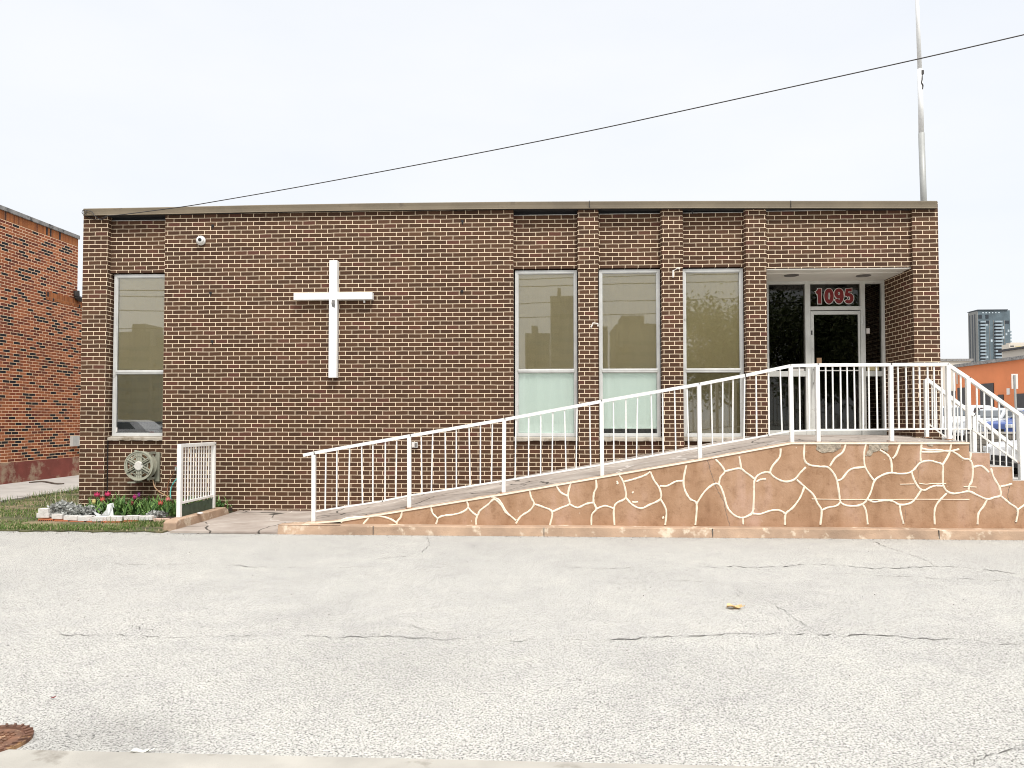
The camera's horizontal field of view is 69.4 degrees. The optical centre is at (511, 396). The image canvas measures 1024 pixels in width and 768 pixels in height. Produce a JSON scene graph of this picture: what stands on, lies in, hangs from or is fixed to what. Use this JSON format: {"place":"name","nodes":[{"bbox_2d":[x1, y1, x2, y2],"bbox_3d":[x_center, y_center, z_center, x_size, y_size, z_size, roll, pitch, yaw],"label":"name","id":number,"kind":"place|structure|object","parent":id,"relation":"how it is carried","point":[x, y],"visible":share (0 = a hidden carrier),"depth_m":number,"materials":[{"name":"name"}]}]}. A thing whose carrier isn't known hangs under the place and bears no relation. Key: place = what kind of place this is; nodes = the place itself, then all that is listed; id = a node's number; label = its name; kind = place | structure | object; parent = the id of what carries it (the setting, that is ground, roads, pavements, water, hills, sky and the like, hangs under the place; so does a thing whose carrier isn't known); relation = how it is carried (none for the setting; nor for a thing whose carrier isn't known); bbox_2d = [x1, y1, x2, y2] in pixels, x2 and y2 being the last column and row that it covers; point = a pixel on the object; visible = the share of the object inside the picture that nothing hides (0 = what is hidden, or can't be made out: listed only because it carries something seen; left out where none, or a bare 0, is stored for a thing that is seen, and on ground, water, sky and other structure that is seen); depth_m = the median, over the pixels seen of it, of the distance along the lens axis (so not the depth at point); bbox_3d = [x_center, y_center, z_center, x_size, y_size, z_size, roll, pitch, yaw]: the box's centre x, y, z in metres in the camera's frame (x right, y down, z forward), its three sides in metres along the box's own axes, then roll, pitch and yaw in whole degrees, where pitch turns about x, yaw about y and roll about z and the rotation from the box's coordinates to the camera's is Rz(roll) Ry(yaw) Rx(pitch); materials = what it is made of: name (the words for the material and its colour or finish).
{"place":"outdoors","nodes":[
{"label":"outdoors","id":0,"kind":"place"},
{"bbox_2d":[0,475,78,501],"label":"pavement","id":1,"kind":"structure","parent":0,"point":[20,490],"depth_m":15.66,"materials":[{"name":"concrete"}]},
{"bbox_2d":[29,481,63,484],"bbox_3d":[-10.421,1.938,16.673,1.044,0.040,0.291,-1,-2,24],"label":"fallen branch","id":2,"kind":"object","parent":1,"relation":"on","point":[46,482],"visible":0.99,"depth_m":16.73,"materials":[{"name":"brown wood"}]},
{"bbox_2d":[0,205,81,484],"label":"neighbour building","id":3,"kind":"structure","parent":0,"point":[40,336],"depth_m":17.60,"materials":[{"name":"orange brick"}]},
{"bbox_2d":[78,515,94,520],"bbox_3d":[-6.135,1.750,10.664,0.200,0.070,0.100,-2,-2,-2],"label":"edging brick","id":4,"kind":"object","parent":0,"point":[85,518],"visible":0.89,"depth_m":10.62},
{"bbox_2d":[0,485,233,532],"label":"lawn ground","id":5,"kind":"structure","parent":0,"point":[16,518],"depth_m":10.77,"materials":[{"name":"green plant"}]},
{"bbox_2d":[38,518,55,520],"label":"edging brick","id":6,"kind":"object","parent":5,"relation":"on","point":[45,519],"visible":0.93,"depth_m":10.71,"materials":[{"name":"brick"}]},
{"bbox_2d":[36,513,50,517],"bbox_3d":[-6.809,1.725,10.784,0.193,0.065,0.100,-1,-2,7],"label":"edging brick","id":7,"kind":"object","parent":6,"relation":"on","point":[42,515],"visible":0.88,"depth_m":10.74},
{"bbox_2d":[38,508,52,512],"bbox_3d":[-6.803,1.658,10.785,0.155,0.065,0.100,0,-2,7],"label":"edging brick","id":8,"kind":"object","parent":7,"relation":"on","point":[44,510],"visible":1,"depth_m":10.74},
{"bbox_2d":[52,513,63,518],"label":"edging brick","id":9,"kind":"object","parent":6,"relation":"on","point":[58,516],"visible":0.91,"depth_m":10.69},
{"bbox_2d":[54,519,71,521],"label":"edging brick","id":10,"kind":"object","parent":5,"relation":"on","point":[60,520],"visible":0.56,"depth_m":10.66,"materials":[{"name":"orange brick"}]},
{"bbox_2d":[63,515,80,520],"bbox_3d":[-6.360,1.750,10.705,0.207,0.065,0.100,1,-2,6],"label":"edging brick","id":11,"kind":"object","parent":10,"relation":"on","point":[71,517],"visible":0.89,"depth_m":10.66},
{"bbox_2d":[83,506,231,521],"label":"garden bed soil","id":12,"kind":"structure","parent":5,"relation":"on","point":[229,510],"depth_m":10.90,"materials":[{"name":"brown soil"}]},
{"bbox_2d":[47,499,75,517],"bbox_3d":[-6.617,1.654,10.873,0.380,0.307,0.303,0,-2,3],"label":"silver plant","id":13,"kind":"object","parent":12,"relation":"on","point":[56,507],"visible":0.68,"depth_m":10.79,"materials":[{"name":"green plant"}]},
{"bbox_2d":[45,491,88,504],"bbox_3d":[-6.762,1.590,11.229,0.682,0.348,0.451,0,-2,3],"label":"dry grass tuft","id":14,"kind":"object","parent":12,"relation":"on","point":[55,499],"visible":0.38,"depth_m":11.24,"materials":[{"name":"beige plant"}]},
{"bbox_2d":[61,503,80,515],"bbox_3d":[-6.408,1.671,10.822,0.260,0.242,0.284,0,-2,3],"label":"silver plant","id":15,"kind":"object","parent":12,"relation":"on","point":[71,510],"visible":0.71,"depth_m":10.74,"materials":[{"name":"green plant"}]},
{"bbox_2d":[75,505,101,515],"bbox_3d":[-6.226,1.691,10.856,0.346,0.219,0.296,0,-2,3],"label":"silver plant","id":16,"kind":"object","parent":12,"relation":"on","point":[85,510],"visible":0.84,"depth_m":10.78,"materials":[{"name":"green plant"}]},
{"bbox_2d":[94,503,113,515],"bbox_3d":[-5.959,1.646,10.768,0.339,0.194,0.134,0,-2,3],"label":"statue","id":17,"kind":"object","parent":12,"relation":"on","point":[109,510],"visible":0.79,"depth_m":10.74,"materials":[{"name":"white stone"}]},
{"bbox_2d":[60,492,230,516],"bbox_3d":[-5.540,1.630,11.366,2.500,0.277,1.535,0,-2,3],"label":"flower foliage","id":18,"kind":"object","parent":12,"relation":"on","point":[121,507],"visible":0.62,"depth_m":11.10,"materials":[{"name":"green plant"}]},
{"bbox_2d":[146,510,167,517],"bbox_3d":[-5.162,1.708,10.723,0.273,0.148,0.296,0,-2,3],"label":"silver plant","id":19,"kind":"object","parent":12,"relation":"on","point":[158,514],"visible":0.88,"depth_m":10.66,"materials":[{"name":"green plant"}]},
{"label":"edging brick","id":20,"kind":"object","parent":5,"relation":"on","visible":0},
{"bbox_2d":[92,516,106,521],"bbox_3d":[-5.906,1.751,10.624,0.199,0.064,0.100,-1,-2,-2],"label":"edging brick","id":21,"kind":"object","parent":20,"relation":"on","point":[99,518],"visible":0.82,"depth_m":10.57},
{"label":"edging brick","id":22,"kind":"object","parent":5,"relation":"on","visible":0},
{"bbox_2d":[106,515,123,520],"bbox_3d":[-5.675,1.741,10.597,0.218,0.067,0.100,1,-2,-2],"label":"edging brick","id":23,"kind":"object","parent":22,"relation":"on","point":[117,518],"visible":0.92,"depth_m":10.55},
{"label":"edging brick","id":24,"kind":"object","parent":5,"relation":"on","visible":0},
{"bbox_2d":[124,515,141,519],"bbox_3d":[-5.422,1.728,10.585,0.208,0.060,0.100,-1,-2,3],"label":"edging brick","id":25,"kind":"object","parent":24,"relation":"on","point":[129,517],"visible":0.91,"depth_m":10.54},
{"label":"edging brick","id":26,"kind":"object","parent":5,"relation":"on","visible":0},
{"bbox_2d":[139,515,154,519],"bbox_3d":[-5.215,1.730,10.575,0.185,0.060,0.100,-1,-2,-2],"label":"edging brick","id":27,"kind":"object","parent":26,"relation":"on","point":[149,517],"visible":0.86,"depth_m":10.53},
{"bbox_2d":[0,749,798,767],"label":"path","id":28,"kind":"structure","parent":0,"point":[11,758],"depth_m":3.20,"materials":[{"name":"concrete"}]},
{"bbox_2d":[0,531,1023,767],"bbox_3d":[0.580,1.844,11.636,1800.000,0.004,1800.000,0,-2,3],"label":"ground","id":29,"kind":"structure","parent":0,"point":[449,641],"depth_m":4.85,"materials":[{"name":"grey asphalt"}]},
{"bbox_2d":[0,723,33,751],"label":"manhole cover","id":30,"kind":"object","parent":29,"relation":"on","point":[14,736],"visible":1,"depth_m":3.46,"materials":[{"name":"metal"}]},
{"bbox_2d":[130,748,154,751],"bbox_3d":[-1.658,1.587,3.314,0.105,0.018,0.036,0,-2,-9],"label":"paper scrap","id":31,"kind":"object","parent":29,"relation":"on","point":[138,750],"visible":1,"depth_m":3.32,"materials":[{"name":"white paper"}]},
{"bbox_2d":[163,507,228,531],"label":"garden kerb","id":32,"kind":"structure","parent":29,"relation":"on","point":[171,524],"depth_m":10.34,"materials":[{"name":"beige paint"}]},
{"bbox_2d":[176,442,215,516],"bbox_3d":[-4.540,1.166,10.673,0.055,1.002,1.090,0,-2,3],"label":"slatted screen","id":33,"kind":"object","parent":32,"relation":"on","point":[189,509],"visible":1,"depth_m":10.62,"materials":[{"name":"white paint"}]},
{"bbox_2d":[170,510,310,533],"bbox_3d":[-3.648,1.803,10.770,1.560,0.026,2.250,0,-2,3],"label":"paved apron","id":34,"kind":"object","parent":29,"relation":"on","point":[253,522],"visible":0.79,"depth_m":10.49,"materials":[{"name":"beige concrete"}]},
{"bbox_2d":[79,201,941,511],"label":"brick building","id":35,"kind":"structure","parent":29,"relation":"on","point":[471,313],"depth_m":11.86,"materials":[{"name":"brown brick"}]},
{"bbox_2d":[107,274,164,440],"bbox_3d":[-6.121,-0.652,12.208,0.954,2.742,0.240,0,-2,3],"label":"window","id":36,"kind":"structure","parent":35,"relation":"in","point":[138,340],"depth_m":12.23,"materials":[{"name":"glass"}]},
{"bbox_2d":[124,450,167,496],"bbox_3d":[-5.828,1.256,11.924,0.728,0.779,0.295,0,-2,3],"label":"hose reel","id":37,"kind":"object","parent":35,"relation":"attached to","point":[144,465],"visible":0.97,"depth_m":11.82,"materials":[{"name":"beige plastic"}]},
{"bbox_2d":[196,236,205,244],"bbox_3d":[-5.059,-2.540,11.997,0.156,0.156,0.093,0,-2,3],"label":"security camera","id":38,"kind":"object","parent":35,"relation":"attached to","point":[200,240],"visible":1,"depth_m":11.98,"materials":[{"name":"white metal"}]},
{"bbox_2d":[294,260,373,377],"bbox_3d":[-2.853,-1.240,11.837,1.271,1.876,0.122,0,-2,3],"label":"wall cross","id":39,"kind":"object","parent":35,"relation":"attached to","point":[334,296],"depth_m":11.78,"materials":[{"name":"white metal"}]},
{"bbox_2d":[412,442,417,447],"bbox_3d":[-1.544,0.763,11.745,0.095,0.090,0.058,0,-2,3],"label":"junction box","id":40,"kind":"object","parent":35,"relation":"attached to","point":[414,444],"visible":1,"depth_m":11.72,"materials":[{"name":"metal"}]},
{"bbox_2d":[513,270,577,440],"bbox_3d":[0.543,-0.662,11.878,1.028,2.742,0.240,0,-2,3],"label":"window","id":41,"kind":"structure","parent":35,"relation":"in","point":[546,301],"depth_m":11.90,"materials":[{"name":"glass"}]},
{"bbox_2d":[82,34,1023,219],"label":"overhead cable","id":42,"kind":"object","parent":35,"relation":"attached to","point":[575,133],"visible":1,"depth_m":9.52,"materials":[{"name":"black rubber"}]},
{"bbox_2d":[598,269,661,440],"bbox_3d":[1.871,-0.664,11.812,0.999,2.742,0.240,0,-2,3],"label":"window","id":43,"kind":"structure","parent":35,"relation":"in","point":[628,300],"depth_m":11.83,"materials":[{"name":"glass"}]},
{"bbox_2d":[683,268,743,441],"bbox_3d":[3.185,-0.666,11.747,0.980,2.742,0.240,0,-2,3],"label":"window","id":44,"kind":"structure","parent":35,"relation":"in","point":[713,335],"depth_m":11.77,"materials":[{"name":"glass"}]},
{"bbox_2d":[810,311,865,434],"bbox_3d":[5.487,-0.399,12.450,0.874,2.103,0.121,0,-2,3],"label":"door","id":45,"kind":"structure","parent":35,"relation":"in","point":[819,360],"depth_m":12.46,"materials":[{"name":"metal"}]},
{"bbox_2d":[915,0,926,200],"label":"flagpole","id":46,"kind":"object","parent":35,"relation":"on","point":[922,157],"visible":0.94,"depth_m":14.65,"materials":[{"name":"white metal"}]},
{"bbox_3d":[-5.393,1.140,11.897,0.060,0.088,0.112,0,-2,3],"label":"garden tap","id":47,"kind":"object","parent":35,"relation":"attached to","visible":0},
{"bbox_2d":[167,470,174,495],"bbox_3d":[-5.466,1.374,11.886,0.169,0.469,0.050,0,-2,3],"label":"garden hose","id":48,"kind":"object","parent":47,"relation":"hanging from","point":[168,482],"visible":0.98,"depth_m":11.90,"materials":[{"name":"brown rubber"}]},
{"bbox_2d":[11,532,1016,718],"bbox_3d":[-0.866,1.690,6.623,17.352,0.007,5.768,0,-2,3],"label":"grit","id":49,"kind":"object","parent":29,"relation":"on","point":[506,536],"visible":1,"depth_m":9.30,"materials":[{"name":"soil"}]},
{"bbox_2d":[276,435,1023,539],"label":"entrance ramp","id":50,"kind":"structure","parent":29,"relation":"on","point":[850,486],"depth_m":9.49,"materials":[{"name":"stone"}]},
{"bbox_2d":[303,362,1023,520],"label":"ramp railing","id":51,"kind":"object","parent":50,"relation":"on","point":[969,380],"visible":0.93,"depth_m":9.58,"materials":[{"name":"white metal"}]},
{"bbox_2d":[922,378,1016,477],"bbox_3d":[6.965,0.697,11.103,1.534,1.975,0.088,0,-2,3],"label":"stair railing","id":52,"kind":"object","parent":50,"relation":"on","point":[973,441],"visible":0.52,"depth_m":11.12,"materials":[{"name":"white metal"}]},
{"bbox_2d":[727,603,744,608],"bbox_3d":[1.770,1.657,5.845,0.153,0.041,0.090,0,-2,-6],"label":"dry leaf","id":53,"kind":"object","parent":29,"relation":"on","point":[733,606],"visible":1,"depth_m":5.84,"materials":[{"name":"yellow plant"}]},
{"bbox_2d":[953,346,1023,407],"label":"orange building","id":54,"kind":"structure","parent":29,"relation":"on","point":[993,376],"depth_m":55.70,"materials":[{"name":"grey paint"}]},
{"bbox_2d":[957,387,964,404],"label":"door","id":55,"kind":"structure","parent":54,"relation":"in","point":[958,389],"depth_m":59.87,"materials":[{"name":"grey metal"}]},
{"bbox_2d":[980,383,993,406],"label":"door","id":56,"kind":"structure","parent":54,"relation":"in","point":[990,386],"depth_m":56.45,"materials":[{"name":"grey metal"}]},
{"bbox_2d":[997,395,1003,407],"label":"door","id":57,"kind":"structure","parent":54,"relation":"in","point":[1000,396],"depth_m":54.72,"materials":[{"name":"grey metal"}]},
{"bbox_2d":[1016,393,1023,407],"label":"window","id":58,"kind":"structure","parent":54,"relation":"in","point":[1020,397],"depth_m":52.50,"materials":[{"name":"grey glass"}]},
{"bbox_2d":[964,432,1015,452],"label":"block wall","id":59,"kind":"structure","parent":29,"relation":"on","point":[996,438],"depth_m":28.20,"materials":[{"name":"concrete"}]},
{"bbox_2d":[0,0,1023,358],"label":"sky","id":60,"kind":"structure","parent":0,"point":[104,103],"materials":[{"name":"white"}]},
{"bbox_2d":[940,359,972,405],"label":"distant building","id":61,"kind":"structure","parent":0,"point":[955,361],"depth_m":99.00,"materials":[{"name":"beige concrete"}]},
{"bbox_2d":[967,309,1011,361],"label":"condo tower","id":62,"kind":"structure","parent":0,"point":[989,332],"depth_m":633.96,"materials":[{"name":"grey glass"}]},
{"bbox_2d":[1002,343,1023,348],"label":"cream building","id":63,"kind":"structure","parent":0,"point":[1010,345],"depth_m":400.07,"materials":[{"name":"concrete"}]},
{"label":"raised parking lot","id":64,"kind":"structure","parent":0,"visible":0},
{"bbox_2d":[942,405,994,439],"bbox_3d":[19.962,1.146,32.728,4.530,1.550,2.060,1,-2,-35],"label":"parked car","id":65,"kind":"object","parent":64,"relation":"on","point":[973,408],"visible":0.12,"depth_m":31.77,"materials":[{"name":"white paint"}]},
{"bbox_2d":[956,408,1023,440],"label":"parked car","id":66,"kind":"object","parent":64,"relation":"on","point":[995,414],"visible":0.09,"depth_m":31.32,"materials":[{"name":"silver metal"}]},
{"bbox_2d":[982,410,1023,431],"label":"parked car","id":67,"kind":"object","parent":64,"relation":"on","point":[1003,425],"visible":0.35,"depth_m":29.34,"materials":[{"name":"blue paint"}]},
{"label":"side pavement","id":68,"kind":"structure","parent":0,"visible":0},
{"bbox_2d":[983,440,1017,473],"bbox_3d":[14.912,1.358,19.115,4.430,1.420,2.060,0,-2,3],"label":"parked car","id":69,"kind":"object","parent":68,"relation":"on","point":[996,455],"visible":0.36,"depth_m":19.36,"materials":[{"name":"white paint"}]},
{"bbox_2d":[1011,374,1017,439],"bbox_3d":[16.936,0.723,24.864,0.210,2.992,0.057,0,-2,3],"label":"street sign","id":70,"kind":"object","parent":68,"relation":"on","point":[1014,381],"visible":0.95,"depth_m":24.88,"materials":[{"name":"white metal"}]}
]}

